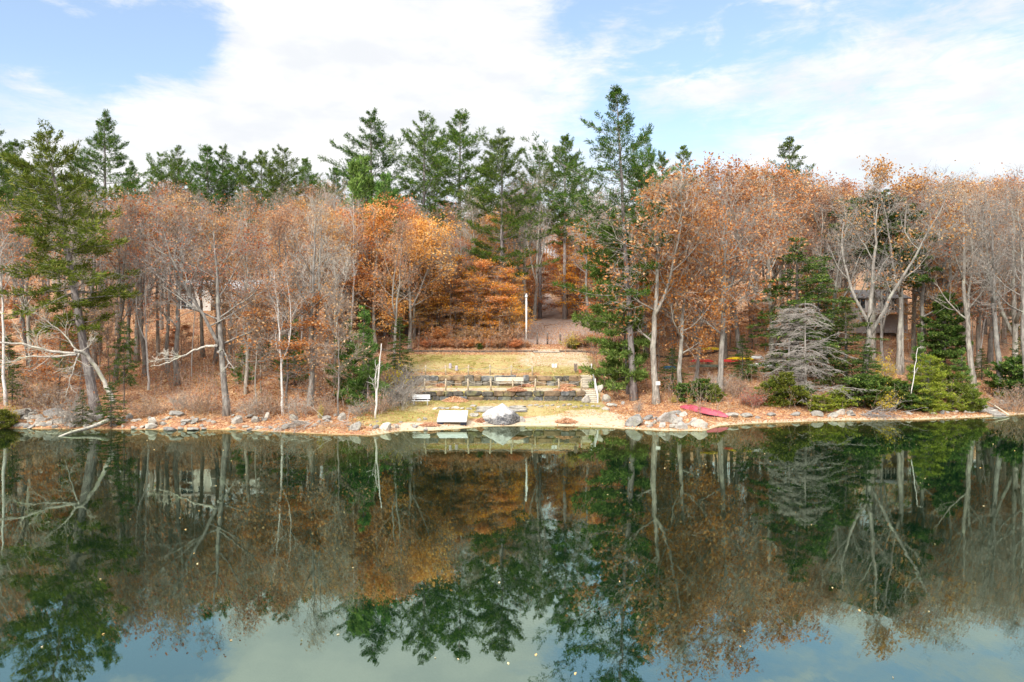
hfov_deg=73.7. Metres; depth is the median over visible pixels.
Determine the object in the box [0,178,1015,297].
woods
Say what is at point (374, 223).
maple tree
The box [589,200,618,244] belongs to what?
bare tree
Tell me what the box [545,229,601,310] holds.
beech tree
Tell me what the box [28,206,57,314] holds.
bare tree
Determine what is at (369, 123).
pine tree
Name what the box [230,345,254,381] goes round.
young pine
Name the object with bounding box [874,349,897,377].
yellow shrub
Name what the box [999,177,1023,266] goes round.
bare tree
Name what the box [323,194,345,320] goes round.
bare tree
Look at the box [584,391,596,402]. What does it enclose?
stairs
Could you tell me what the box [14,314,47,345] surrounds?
young tree
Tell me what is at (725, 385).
twiggy shrub
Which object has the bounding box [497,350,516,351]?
edging timber
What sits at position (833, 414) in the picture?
rock
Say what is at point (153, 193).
bare tree
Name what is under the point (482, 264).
beech tree
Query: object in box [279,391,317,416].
twiggy shrub
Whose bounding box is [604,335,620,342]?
leafy shrub
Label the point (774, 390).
evergreen shrub
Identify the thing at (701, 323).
maple tree
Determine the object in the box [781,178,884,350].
bare tree
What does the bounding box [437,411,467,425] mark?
swim platform
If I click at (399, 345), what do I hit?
hemlock tree
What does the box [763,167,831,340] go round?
bare tree
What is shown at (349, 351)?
young pine
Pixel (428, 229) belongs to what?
maple tree
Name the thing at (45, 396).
twiggy shrub
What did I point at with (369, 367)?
young pine
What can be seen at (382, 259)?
maple tree
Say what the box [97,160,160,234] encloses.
pine tree
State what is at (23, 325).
bare tree
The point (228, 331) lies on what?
bare tree
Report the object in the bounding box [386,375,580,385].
stone wall
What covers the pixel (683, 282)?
maple tree
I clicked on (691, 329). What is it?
beech tree
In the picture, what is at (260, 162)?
pine tree
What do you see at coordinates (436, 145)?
pine tree
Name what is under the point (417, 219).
bare tree
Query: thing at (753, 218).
oak tree
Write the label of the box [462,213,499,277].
maple tree
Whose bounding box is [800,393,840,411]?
evergreen shrub
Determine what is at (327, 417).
rock
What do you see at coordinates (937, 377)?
hemlock tree
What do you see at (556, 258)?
maple tree
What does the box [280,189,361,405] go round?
bare tree
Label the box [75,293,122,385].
young tree
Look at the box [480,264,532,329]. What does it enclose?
beech tree
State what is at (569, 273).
beech tree
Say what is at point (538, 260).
maple tree
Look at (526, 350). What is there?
edging timber
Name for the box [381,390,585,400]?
stone wall
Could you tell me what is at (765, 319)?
maple tree
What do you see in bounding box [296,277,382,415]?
young tree
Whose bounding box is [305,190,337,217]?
oak tree
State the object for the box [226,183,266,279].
bare tree
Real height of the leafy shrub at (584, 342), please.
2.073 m
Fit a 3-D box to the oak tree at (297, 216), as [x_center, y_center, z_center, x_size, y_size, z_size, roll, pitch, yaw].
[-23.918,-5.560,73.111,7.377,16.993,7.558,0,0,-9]
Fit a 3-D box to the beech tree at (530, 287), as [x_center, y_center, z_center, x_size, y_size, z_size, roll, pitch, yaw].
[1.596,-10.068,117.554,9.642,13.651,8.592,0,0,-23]
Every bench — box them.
[412,395,429,405]
[496,377,522,387]
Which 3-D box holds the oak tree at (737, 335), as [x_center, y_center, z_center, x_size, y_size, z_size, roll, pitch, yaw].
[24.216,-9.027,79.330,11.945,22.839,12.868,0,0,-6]
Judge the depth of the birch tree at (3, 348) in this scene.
57.26 m
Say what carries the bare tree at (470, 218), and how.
on the ground at (554, 317)
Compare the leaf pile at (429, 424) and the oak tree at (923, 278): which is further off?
the oak tree at (923, 278)
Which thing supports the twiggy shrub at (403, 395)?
on the ground at (554, 317)
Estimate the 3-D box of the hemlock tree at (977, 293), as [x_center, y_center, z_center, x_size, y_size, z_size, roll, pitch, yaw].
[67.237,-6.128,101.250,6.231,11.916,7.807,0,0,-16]
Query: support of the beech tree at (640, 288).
on the ground at (554, 317)
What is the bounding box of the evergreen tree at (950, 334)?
[916,291,973,363]
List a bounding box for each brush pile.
[239,399,331,433]
[318,405,364,427]
[843,400,925,420]
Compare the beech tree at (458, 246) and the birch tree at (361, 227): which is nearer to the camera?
the birch tree at (361, 227)
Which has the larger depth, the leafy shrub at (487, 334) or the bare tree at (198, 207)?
the bare tree at (198, 207)
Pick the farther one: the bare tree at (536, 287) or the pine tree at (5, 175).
the bare tree at (536, 287)
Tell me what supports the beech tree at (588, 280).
on the ground at (554, 317)
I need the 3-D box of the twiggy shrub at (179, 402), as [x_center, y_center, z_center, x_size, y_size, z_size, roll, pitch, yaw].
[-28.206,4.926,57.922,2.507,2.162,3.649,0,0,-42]
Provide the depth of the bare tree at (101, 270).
73.70 m
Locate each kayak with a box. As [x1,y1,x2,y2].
[688,364,726,366]
[690,359,713,361]
[724,359,740,361]
[727,357,753,359]
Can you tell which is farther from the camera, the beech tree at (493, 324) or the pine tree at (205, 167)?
the pine tree at (205, 167)
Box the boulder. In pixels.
[482,403,519,424]
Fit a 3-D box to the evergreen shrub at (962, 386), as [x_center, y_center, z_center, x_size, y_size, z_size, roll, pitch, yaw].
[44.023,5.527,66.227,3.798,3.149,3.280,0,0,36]
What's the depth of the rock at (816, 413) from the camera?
61.22 m
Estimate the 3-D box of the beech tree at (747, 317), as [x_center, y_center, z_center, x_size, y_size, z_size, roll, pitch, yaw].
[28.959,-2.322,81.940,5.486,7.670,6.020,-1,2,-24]
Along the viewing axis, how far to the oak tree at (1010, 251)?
87.73 m
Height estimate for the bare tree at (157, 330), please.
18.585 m
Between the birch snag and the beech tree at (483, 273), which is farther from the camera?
the beech tree at (483, 273)
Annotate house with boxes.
[180,280,272,310]
[835,290,919,332]
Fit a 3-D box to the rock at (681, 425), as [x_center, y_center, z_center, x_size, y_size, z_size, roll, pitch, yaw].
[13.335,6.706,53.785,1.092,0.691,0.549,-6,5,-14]
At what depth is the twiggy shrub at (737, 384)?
66.72 m
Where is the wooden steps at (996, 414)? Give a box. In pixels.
[981,398,1008,416]
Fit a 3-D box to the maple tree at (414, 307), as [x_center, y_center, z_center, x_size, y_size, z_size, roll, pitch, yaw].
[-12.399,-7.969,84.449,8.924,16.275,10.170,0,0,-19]
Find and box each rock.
[17,408,30,415]
[31,414,42,418]
[43,408,62,415]
[88,413,94,420]
[95,414,104,420]
[145,423,157,428]
[148,417,157,424]
[163,427,176,430]
[169,411,184,416]
[180,419,190,422]
[187,427,198,430]
[191,417,198,423]
[231,415,242,423]
[251,416,260,422]
[289,414,297,419]
[322,415,330,420]
[337,412,345,419]
[350,421,360,430]
[379,422,390,430]
[470,413,478,416]
[518,416,524,421]
[581,395,589,402]
[594,385,602,392]
[602,394,610,401]
[606,403,616,406]
[625,414,642,426]
[643,415,652,420]
[657,412,670,421]
[659,422,665,427]
[668,410,680,414]
[669,416,682,423]
[675,422,687,429]
[679,411,687,415]
[691,419,707,428]
[725,412,738,417]
[740,413,752,416]
[790,412,799,415]
[810,410,823,416]
[827,412,837,417]
[836,409,844,414]
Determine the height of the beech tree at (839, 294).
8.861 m
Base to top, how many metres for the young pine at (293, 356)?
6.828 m
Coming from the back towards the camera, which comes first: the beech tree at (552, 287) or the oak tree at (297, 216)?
the beech tree at (552, 287)
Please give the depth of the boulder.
56.70 m
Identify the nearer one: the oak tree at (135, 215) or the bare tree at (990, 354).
the oak tree at (135, 215)
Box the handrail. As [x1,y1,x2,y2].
[594,378,598,402]
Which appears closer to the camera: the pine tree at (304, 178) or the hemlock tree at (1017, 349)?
the hemlock tree at (1017, 349)
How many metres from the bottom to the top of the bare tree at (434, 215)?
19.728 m
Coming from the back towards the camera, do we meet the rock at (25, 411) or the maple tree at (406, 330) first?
the maple tree at (406, 330)
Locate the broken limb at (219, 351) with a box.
[217,348,234,374]
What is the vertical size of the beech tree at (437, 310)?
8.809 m
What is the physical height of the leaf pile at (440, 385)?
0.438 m
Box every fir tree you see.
[654,145,705,316]
[746,136,826,313]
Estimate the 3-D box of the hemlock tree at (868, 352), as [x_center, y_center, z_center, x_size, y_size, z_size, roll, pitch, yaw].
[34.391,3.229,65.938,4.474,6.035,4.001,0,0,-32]
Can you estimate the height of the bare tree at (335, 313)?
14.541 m
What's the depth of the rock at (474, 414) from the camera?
58.92 m
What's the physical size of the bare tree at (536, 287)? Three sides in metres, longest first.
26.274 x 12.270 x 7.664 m
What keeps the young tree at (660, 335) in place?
on the ground at (554, 317)
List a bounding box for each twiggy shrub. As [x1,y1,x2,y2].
[0,374,35,393]
[0,376,86,412]
[28,389,102,429]
[124,390,172,416]
[165,388,191,410]
[179,390,231,413]
[232,392,272,416]
[236,389,295,415]
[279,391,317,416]
[297,394,340,414]
[345,399,371,415]
[360,391,400,414]
[363,370,424,405]
[380,368,438,401]
[381,379,424,410]
[384,363,423,383]
[632,397,644,412]
[692,368,739,389]
[722,372,759,397]
[986,384,1023,412]
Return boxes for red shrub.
[738,387,775,407]
[738,396,751,404]
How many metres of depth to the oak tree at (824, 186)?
86.23 m
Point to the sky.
(916, 82)
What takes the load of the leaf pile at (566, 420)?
on the ground at (554, 317)
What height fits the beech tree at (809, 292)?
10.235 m
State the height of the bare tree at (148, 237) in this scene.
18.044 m
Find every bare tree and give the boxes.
[0,200,47,374]
[0,211,20,274]
[2,192,36,322]
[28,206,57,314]
[38,215,85,339]
[47,215,91,346]
[52,191,146,382]
[54,190,102,282]
[74,200,153,383]
[78,212,146,335]
[79,201,125,353]
[87,194,166,367]
[91,179,205,361]
[105,199,157,341]
[107,188,153,306]
[110,188,228,385]
[121,205,213,372]
[130,179,178,329]
[130,185,172,314]
[132,197,171,355]
[141,179,178,302]
[152,192,175,315]
[156,211,236,357]
[164,200,257,352]
[188,189,210,251]
[189,187,283,384]
[203,204,305,394]
[207,296,242,368]
[223,327,242,372]
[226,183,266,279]
[237,196,328,366]
[241,203,289,335]
[249,197,289,276]
[259,179,305,322]
[269,200,366,355]
[276,220,308,336]
[278,192,311,319]
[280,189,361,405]
[292,181,331,236]
[299,199,340,278]
[305,240,356,383]
[311,176,349,311]
[315,178,343,208]
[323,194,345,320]
[368,213,434,364]
[402,195,432,317]
[417,202,453,294]
[427,202,470,328]
[437,233,458,332]
[446,221,474,325]
[453,185,504,321]
[469,166,536,310]
[490,173,550,332]
[494,191,551,267]
[509,161,557,320]
[512,202,546,314]
[555,180,588,245]
[561,190,600,323]
[573,181,634,244]
[573,188,608,249]
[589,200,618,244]
[594,181,695,355]
[627,175,687,339]
[632,183,667,335]
[648,175,730,327]
[679,168,718,342]
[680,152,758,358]
[713,224,743,330]
[718,164,810,337]
[733,187,801,284]
[750,193,825,325]
[750,196,779,327]
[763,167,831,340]
[771,190,810,306]
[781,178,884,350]
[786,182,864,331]
[804,206,885,367]
[810,195,859,336]
[812,162,972,374]
[856,220,911,368]
[860,187,959,356]
[894,177,999,306]
[907,160,984,362]
[910,193,957,345]
[922,174,1023,389]
[943,168,1023,367]
[950,162,1023,391]
[952,163,1011,324]
[952,179,1023,303]
[953,173,1019,362]
[955,185,1023,398]
[956,181,1002,333]
[957,186,1023,400]
[982,245,1015,342]
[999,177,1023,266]
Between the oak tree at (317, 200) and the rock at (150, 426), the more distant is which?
the oak tree at (317, 200)
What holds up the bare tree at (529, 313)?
on the ground at (554, 317)
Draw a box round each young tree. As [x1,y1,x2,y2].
[0,312,13,349]
[7,283,64,369]
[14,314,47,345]
[60,315,106,397]
[63,305,85,344]
[68,297,141,384]
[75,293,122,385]
[216,284,291,403]
[238,282,276,391]
[266,297,302,383]
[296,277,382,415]
[642,293,676,377]
[709,258,747,346]
[786,291,823,362]
[952,273,1007,355]
[985,280,1020,351]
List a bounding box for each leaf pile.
[419,423,439,426]
[434,383,446,386]
[441,396,468,401]
[474,417,484,422]
[506,386,526,390]
[518,383,533,386]
[553,386,575,390]
[555,418,577,422]
[560,384,575,386]
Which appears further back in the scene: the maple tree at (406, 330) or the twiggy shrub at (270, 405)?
the maple tree at (406, 330)
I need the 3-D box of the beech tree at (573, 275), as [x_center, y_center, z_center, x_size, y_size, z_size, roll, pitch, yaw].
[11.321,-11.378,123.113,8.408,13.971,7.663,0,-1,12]
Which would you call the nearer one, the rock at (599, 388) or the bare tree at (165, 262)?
the rock at (599, 388)
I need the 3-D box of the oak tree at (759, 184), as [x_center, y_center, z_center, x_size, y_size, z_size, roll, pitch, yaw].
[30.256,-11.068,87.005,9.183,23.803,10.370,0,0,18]
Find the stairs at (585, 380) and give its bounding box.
[580,375,592,387]
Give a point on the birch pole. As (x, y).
(914, 370)
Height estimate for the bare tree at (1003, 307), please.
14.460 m
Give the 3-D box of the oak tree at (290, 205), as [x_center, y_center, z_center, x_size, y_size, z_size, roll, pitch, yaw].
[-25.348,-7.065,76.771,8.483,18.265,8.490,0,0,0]
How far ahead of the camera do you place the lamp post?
83.90 m
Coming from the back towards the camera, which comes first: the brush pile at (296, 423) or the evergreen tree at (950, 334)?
the evergreen tree at (950, 334)
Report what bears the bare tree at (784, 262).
on the ground at (554, 317)
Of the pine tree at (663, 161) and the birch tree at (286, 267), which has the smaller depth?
the birch tree at (286, 267)
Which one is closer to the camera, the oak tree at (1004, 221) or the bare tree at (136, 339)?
the bare tree at (136, 339)
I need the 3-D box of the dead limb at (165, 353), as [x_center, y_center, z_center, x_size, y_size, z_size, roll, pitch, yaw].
[-26.839,1.155,55.800,5.430,1.833,1.379,0,0,-11]
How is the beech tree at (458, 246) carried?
on the ground at (554, 317)
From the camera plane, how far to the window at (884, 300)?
99.95 m
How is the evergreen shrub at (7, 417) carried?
on the ground at (554, 317)
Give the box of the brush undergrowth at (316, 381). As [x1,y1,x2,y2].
[0,313,978,424]
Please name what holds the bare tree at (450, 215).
on the ground at (554, 317)
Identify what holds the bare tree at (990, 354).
on the ground at (554, 317)
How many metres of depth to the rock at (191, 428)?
53.41 m
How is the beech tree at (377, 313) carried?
on the ground at (554, 317)
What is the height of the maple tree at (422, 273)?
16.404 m
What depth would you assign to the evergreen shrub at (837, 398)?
63.42 m
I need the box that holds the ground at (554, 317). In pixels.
[0,259,1023,435]
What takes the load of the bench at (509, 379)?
on the ground at (554, 317)
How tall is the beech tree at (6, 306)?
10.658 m
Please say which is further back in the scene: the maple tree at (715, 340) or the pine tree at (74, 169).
the pine tree at (74, 169)
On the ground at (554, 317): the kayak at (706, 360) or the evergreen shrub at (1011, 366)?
the evergreen shrub at (1011, 366)
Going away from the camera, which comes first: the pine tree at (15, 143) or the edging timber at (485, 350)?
the edging timber at (485, 350)
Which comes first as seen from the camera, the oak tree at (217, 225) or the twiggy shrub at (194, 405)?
the twiggy shrub at (194, 405)
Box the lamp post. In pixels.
[525,293,527,341]
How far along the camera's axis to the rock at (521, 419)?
57.52 m
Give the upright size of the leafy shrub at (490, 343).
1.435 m
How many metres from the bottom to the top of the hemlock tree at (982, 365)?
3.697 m
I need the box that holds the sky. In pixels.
[0,0,1023,260]
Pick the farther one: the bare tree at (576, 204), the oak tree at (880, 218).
the bare tree at (576, 204)
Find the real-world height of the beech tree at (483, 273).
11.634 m
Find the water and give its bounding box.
[0,414,1023,681]
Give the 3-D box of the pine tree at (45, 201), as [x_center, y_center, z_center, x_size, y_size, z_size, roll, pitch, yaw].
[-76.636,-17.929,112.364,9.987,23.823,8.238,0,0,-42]
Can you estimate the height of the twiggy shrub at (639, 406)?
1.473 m
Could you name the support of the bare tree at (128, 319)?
on the ground at (554, 317)
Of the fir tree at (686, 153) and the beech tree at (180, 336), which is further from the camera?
the fir tree at (686, 153)
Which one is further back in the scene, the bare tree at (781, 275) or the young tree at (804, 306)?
the bare tree at (781, 275)
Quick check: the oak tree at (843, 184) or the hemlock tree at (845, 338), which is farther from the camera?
the oak tree at (843, 184)
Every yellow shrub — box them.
[1,402,19,422]
[317,403,323,417]
[383,361,413,395]
[557,332,583,346]
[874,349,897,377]
[875,382,905,410]
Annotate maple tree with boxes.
[303,208,391,342]
[307,209,381,337]
[321,202,386,319]
[331,198,409,352]
[347,192,428,337]
[365,198,414,330]
[367,212,465,348]
[388,213,439,334]
[389,209,453,338]
[401,212,446,331]
[455,210,527,285]
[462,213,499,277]
[515,250,540,307]
[527,233,555,286]
[545,226,575,310]
[550,246,572,280]
[633,181,746,397]
[647,200,755,379]
[697,270,739,342]
[755,302,778,350]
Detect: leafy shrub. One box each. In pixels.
[416,336,435,347]
[421,325,459,340]
[428,338,443,347]
[439,337,455,346]
[447,338,468,347]
[449,326,480,339]
[458,335,479,347]
[472,326,506,340]
[482,336,500,347]
[489,327,528,344]
[492,337,510,348]
[502,337,521,348]
[520,340,530,347]
[563,332,593,346]
[582,330,613,347]
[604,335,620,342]
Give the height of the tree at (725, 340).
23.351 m
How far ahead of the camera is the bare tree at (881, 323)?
75.89 m
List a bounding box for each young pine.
[53,330,82,374]
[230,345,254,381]
[272,319,315,385]
[323,319,366,399]
[325,304,393,402]
[345,347,391,410]
[905,332,935,386]
[949,348,980,391]
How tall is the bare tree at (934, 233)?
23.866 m
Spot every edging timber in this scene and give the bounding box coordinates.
[413,350,433,351]
[434,350,454,351]
[455,350,474,351]
[476,350,495,351]
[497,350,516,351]
[517,350,537,351]
[559,350,579,351]
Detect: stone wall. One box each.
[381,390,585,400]
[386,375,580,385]
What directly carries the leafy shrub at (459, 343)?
on the ground at (554, 317)
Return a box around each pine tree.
[0,118,142,414]
[0,129,51,272]
[0,139,61,317]
[11,160,70,298]
[45,149,100,297]
[48,109,163,287]
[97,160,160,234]
[137,150,182,298]
[145,144,212,293]
[170,144,255,270]
[184,143,253,269]
[212,151,259,277]
[229,150,294,279]
[238,143,333,301]
[289,157,325,295]
[310,107,418,219]
[323,162,345,211]
[332,154,386,330]
[362,171,413,337]
[373,110,481,321]
[405,108,510,317]
[444,126,560,335]
[509,143,572,318]
[521,85,685,400]
[522,133,599,318]
[571,213,651,393]
[600,136,676,316]
[640,150,690,322]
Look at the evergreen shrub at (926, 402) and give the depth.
62.79 m
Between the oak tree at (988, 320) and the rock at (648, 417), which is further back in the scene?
the oak tree at (988, 320)
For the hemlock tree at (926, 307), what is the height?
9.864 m
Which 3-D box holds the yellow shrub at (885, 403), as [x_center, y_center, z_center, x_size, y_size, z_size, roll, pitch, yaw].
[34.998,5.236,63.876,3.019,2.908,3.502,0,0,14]
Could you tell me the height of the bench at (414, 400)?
1.018 m
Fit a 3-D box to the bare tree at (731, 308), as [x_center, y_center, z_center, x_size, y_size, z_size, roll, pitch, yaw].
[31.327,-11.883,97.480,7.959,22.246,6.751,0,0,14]
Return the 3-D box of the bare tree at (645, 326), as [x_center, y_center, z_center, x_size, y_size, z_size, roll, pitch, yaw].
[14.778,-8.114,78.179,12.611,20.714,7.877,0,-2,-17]
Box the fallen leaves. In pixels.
[0,305,1023,433]
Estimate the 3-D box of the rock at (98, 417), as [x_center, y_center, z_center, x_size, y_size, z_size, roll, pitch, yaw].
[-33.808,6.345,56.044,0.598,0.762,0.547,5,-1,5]
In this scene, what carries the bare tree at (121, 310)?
on the ground at (554, 317)
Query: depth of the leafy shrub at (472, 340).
81.06 m
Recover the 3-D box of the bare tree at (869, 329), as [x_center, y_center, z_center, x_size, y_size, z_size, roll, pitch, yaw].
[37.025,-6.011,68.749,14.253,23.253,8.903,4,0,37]
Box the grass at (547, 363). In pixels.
[360,352,610,421]
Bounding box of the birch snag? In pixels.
[369,344,381,418]
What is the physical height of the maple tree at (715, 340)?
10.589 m
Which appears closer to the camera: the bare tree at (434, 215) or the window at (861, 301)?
the window at (861, 301)
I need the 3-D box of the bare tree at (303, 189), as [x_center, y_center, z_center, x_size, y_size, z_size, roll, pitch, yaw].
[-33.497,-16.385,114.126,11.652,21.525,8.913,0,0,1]
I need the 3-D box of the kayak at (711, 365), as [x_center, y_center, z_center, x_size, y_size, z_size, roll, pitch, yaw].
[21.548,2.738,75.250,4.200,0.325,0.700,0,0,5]
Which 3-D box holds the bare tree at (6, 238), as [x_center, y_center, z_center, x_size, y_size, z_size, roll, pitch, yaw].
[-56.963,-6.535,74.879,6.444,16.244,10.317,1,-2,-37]
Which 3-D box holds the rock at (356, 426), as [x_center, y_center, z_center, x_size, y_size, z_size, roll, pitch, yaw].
[-11.997,6.666,52.235,0.903,1.074,0.714,0,0,42]
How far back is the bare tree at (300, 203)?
93.99 m
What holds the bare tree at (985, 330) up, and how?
on the ground at (554, 317)
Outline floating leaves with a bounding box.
[8,435,1014,673]
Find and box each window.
[854,299,865,308]
[879,299,896,310]
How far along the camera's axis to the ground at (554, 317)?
68.01 m
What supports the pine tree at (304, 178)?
on the ground at (554, 317)
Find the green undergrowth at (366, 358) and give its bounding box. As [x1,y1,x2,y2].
[0,338,946,408]
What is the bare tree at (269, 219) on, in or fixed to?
on the ground at (554, 317)
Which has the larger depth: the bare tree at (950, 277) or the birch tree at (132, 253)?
the bare tree at (950, 277)
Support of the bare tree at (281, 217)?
on the ground at (554, 317)
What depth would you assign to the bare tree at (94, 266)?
66.69 m
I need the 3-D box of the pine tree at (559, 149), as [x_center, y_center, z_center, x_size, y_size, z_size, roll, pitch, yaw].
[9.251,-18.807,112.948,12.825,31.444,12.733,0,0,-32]
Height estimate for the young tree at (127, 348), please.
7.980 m
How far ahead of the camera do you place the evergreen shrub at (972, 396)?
64.39 m
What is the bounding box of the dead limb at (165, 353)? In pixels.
[148,344,216,366]
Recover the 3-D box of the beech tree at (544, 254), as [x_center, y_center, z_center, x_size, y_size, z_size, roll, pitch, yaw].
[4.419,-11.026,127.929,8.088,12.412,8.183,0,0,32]
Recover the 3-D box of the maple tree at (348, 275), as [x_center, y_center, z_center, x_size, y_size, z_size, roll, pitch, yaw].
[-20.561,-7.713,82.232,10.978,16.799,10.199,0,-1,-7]
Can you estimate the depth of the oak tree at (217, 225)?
72.34 m
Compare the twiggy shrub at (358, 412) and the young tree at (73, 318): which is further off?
the young tree at (73, 318)
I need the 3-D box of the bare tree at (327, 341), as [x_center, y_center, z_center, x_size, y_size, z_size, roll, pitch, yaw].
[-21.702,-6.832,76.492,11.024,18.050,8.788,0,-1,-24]
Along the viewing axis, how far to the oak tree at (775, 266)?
86.38 m
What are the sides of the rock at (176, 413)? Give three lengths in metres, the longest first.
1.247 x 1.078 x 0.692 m
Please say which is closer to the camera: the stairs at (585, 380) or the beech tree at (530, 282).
the stairs at (585, 380)
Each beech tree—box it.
[0,280,37,377]
[0,320,19,352]
[17,315,101,399]
[45,313,69,348]
[161,324,197,364]
[227,280,356,403]
[324,226,412,339]
[398,282,431,334]
[403,283,442,335]
[406,270,459,331]
[420,253,480,325]
[421,263,454,328]
[422,239,475,328]
[429,260,480,330]
[438,274,477,331]
[446,270,502,330]
[452,283,483,330]
[460,255,516,333]
[460,258,528,331]
[467,256,504,329]
[470,244,526,328]
[472,286,496,327]
[476,267,536,335]
[479,311,506,330]
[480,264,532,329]
[504,243,548,317]
[515,257,552,317]
[519,250,550,304]
[542,235,597,315]
[544,246,561,297]
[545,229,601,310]
[548,252,598,318]
[555,245,587,311]
[569,268,598,301]
[571,264,603,318]
[577,228,654,335]
[596,239,679,335]
[635,255,695,345]
[661,284,699,338]
[687,295,712,334]
[729,290,775,349]
[745,278,787,342]
[776,270,828,344]
[806,288,863,358]
[889,258,977,351]
[906,252,989,342]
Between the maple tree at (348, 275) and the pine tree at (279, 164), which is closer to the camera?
the maple tree at (348, 275)
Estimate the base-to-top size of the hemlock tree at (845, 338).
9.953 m
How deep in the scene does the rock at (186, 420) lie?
54.89 m
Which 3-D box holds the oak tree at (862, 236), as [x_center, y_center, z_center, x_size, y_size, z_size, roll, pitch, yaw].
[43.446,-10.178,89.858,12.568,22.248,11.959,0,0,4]
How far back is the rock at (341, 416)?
55.57 m
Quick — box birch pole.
[911,346,922,393]
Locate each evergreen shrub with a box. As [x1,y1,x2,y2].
[0,409,19,428]
[475,343,482,348]
[568,340,577,348]
[672,382,698,401]
[689,378,718,400]
[704,385,726,401]
[752,378,792,403]
[753,371,810,406]
[791,383,816,405]
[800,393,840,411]
[817,386,860,408]
[824,399,836,409]
[839,373,891,407]
[865,375,918,405]
[884,380,922,408]
[909,363,970,395]
[909,393,935,411]
[939,394,971,411]
[946,382,988,404]
[956,389,991,411]
[981,355,1023,400]
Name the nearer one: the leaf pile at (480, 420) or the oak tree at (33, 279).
the leaf pile at (480, 420)
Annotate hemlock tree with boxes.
[0,335,26,384]
[0,370,25,401]
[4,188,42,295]
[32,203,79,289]
[70,389,95,426]
[91,382,129,426]
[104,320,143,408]
[252,329,278,370]
[385,317,417,372]
[657,348,693,392]
[727,335,759,380]
[739,237,855,380]
[780,255,855,365]
[809,296,890,385]
[843,343,886,402]
[899,353,955,414]
[916,284,934,317]
[951,265,989,318]
[973,348,993,379]
[1001,268,1020,336]
[1004,337,1021,392]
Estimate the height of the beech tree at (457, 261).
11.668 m
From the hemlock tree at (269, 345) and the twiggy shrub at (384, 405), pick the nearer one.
the twiggy shrub at (384, 405)
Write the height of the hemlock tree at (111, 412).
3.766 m
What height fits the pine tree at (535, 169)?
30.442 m
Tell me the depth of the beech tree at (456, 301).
87.12 m
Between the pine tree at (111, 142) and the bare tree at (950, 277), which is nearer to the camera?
the bare tree at (950, 277)
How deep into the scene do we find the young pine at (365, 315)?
61.72 m
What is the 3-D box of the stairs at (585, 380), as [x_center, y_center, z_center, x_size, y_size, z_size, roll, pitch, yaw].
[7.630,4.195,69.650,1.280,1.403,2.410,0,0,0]
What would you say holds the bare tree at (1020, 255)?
on the ground at (554, 317)
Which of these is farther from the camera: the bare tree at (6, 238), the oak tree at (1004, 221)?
the oak tree at (1004, 221)
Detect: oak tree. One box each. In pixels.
[0,203,74,380]
[61,182,212,375]
[99,192,291,416]
[166,180,223,262]
[174,200,267,363]
[188,204,278,365]
[231,198,327,330]
[259,196,317,322]
[261,204,322,330]
[264,210,322,361]
[284,210,368,365]
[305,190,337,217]
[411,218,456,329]
[554,152,732,404]
[631,171,722,364]
[644,151,805,391]
[679,179,736,332]
[683,164,773,356]
[709,157,798,333]
[720,163,790,340]
[730,158,830,366]
[734,167,836,339]
[761,175,860,340]
[792,180,866,302]
[800,182,865,318]
[801,174,867,288]
[808,182,887,342]
[813,188,951,362]
[819,153,981,374]
[864,224,942,372]
[866,169,1013,364]
[868,171,1008,329]
[921,171,990,348]
[927,175,1020,346]
[953,180,1023,325]
[959,189,1023,300]
[971,179,1021,309]
[974,169,1023,343]
[999,177,1023,318]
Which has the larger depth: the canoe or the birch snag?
the canoe
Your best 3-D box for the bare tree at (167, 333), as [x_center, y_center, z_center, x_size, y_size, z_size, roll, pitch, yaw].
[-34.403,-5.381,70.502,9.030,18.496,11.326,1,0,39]
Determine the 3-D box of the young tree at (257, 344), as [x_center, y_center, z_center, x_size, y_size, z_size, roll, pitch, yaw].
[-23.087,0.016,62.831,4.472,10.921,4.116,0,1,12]
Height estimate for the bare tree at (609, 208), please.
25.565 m
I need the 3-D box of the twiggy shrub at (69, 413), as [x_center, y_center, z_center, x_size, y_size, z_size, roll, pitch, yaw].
[-35.481,5.304,54.640,5.008,3.498,5.660,0,0,-25]
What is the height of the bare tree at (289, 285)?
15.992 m
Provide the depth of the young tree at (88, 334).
61.07 m
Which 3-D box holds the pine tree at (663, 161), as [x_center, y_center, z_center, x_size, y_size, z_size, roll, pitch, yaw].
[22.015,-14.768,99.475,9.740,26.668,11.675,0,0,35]
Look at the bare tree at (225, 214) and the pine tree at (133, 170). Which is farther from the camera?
the pine tree at (133, 170)
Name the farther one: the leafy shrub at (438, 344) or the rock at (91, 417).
the leafy shrub at (438, 344)
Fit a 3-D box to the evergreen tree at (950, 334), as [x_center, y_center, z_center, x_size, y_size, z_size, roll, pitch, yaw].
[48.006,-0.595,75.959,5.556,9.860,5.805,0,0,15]
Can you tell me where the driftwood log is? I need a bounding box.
[60,418,109,435]
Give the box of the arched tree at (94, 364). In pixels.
[0,295,115,402]
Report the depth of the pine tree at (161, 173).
118.65 m
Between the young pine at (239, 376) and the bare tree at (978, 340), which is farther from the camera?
the bare tree at (978, 340)
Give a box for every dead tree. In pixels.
[747,306,828,393]
[763,303,878,402]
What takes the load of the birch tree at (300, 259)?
on the ground at (554, 317)
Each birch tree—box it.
[0,194,31,405]
[79,265,89,333]
[114,243,172,389]
[183,243,208,373]
[241,253,314,415]
[254,230,278,349]
[288,237,321,364]
[336,192,376,341]
[490,266,504,322]
[829,221,848,335]
[973,245,1007,348]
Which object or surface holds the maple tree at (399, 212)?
on the ground at (554, 317)
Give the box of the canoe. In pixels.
[680,404,728,417]

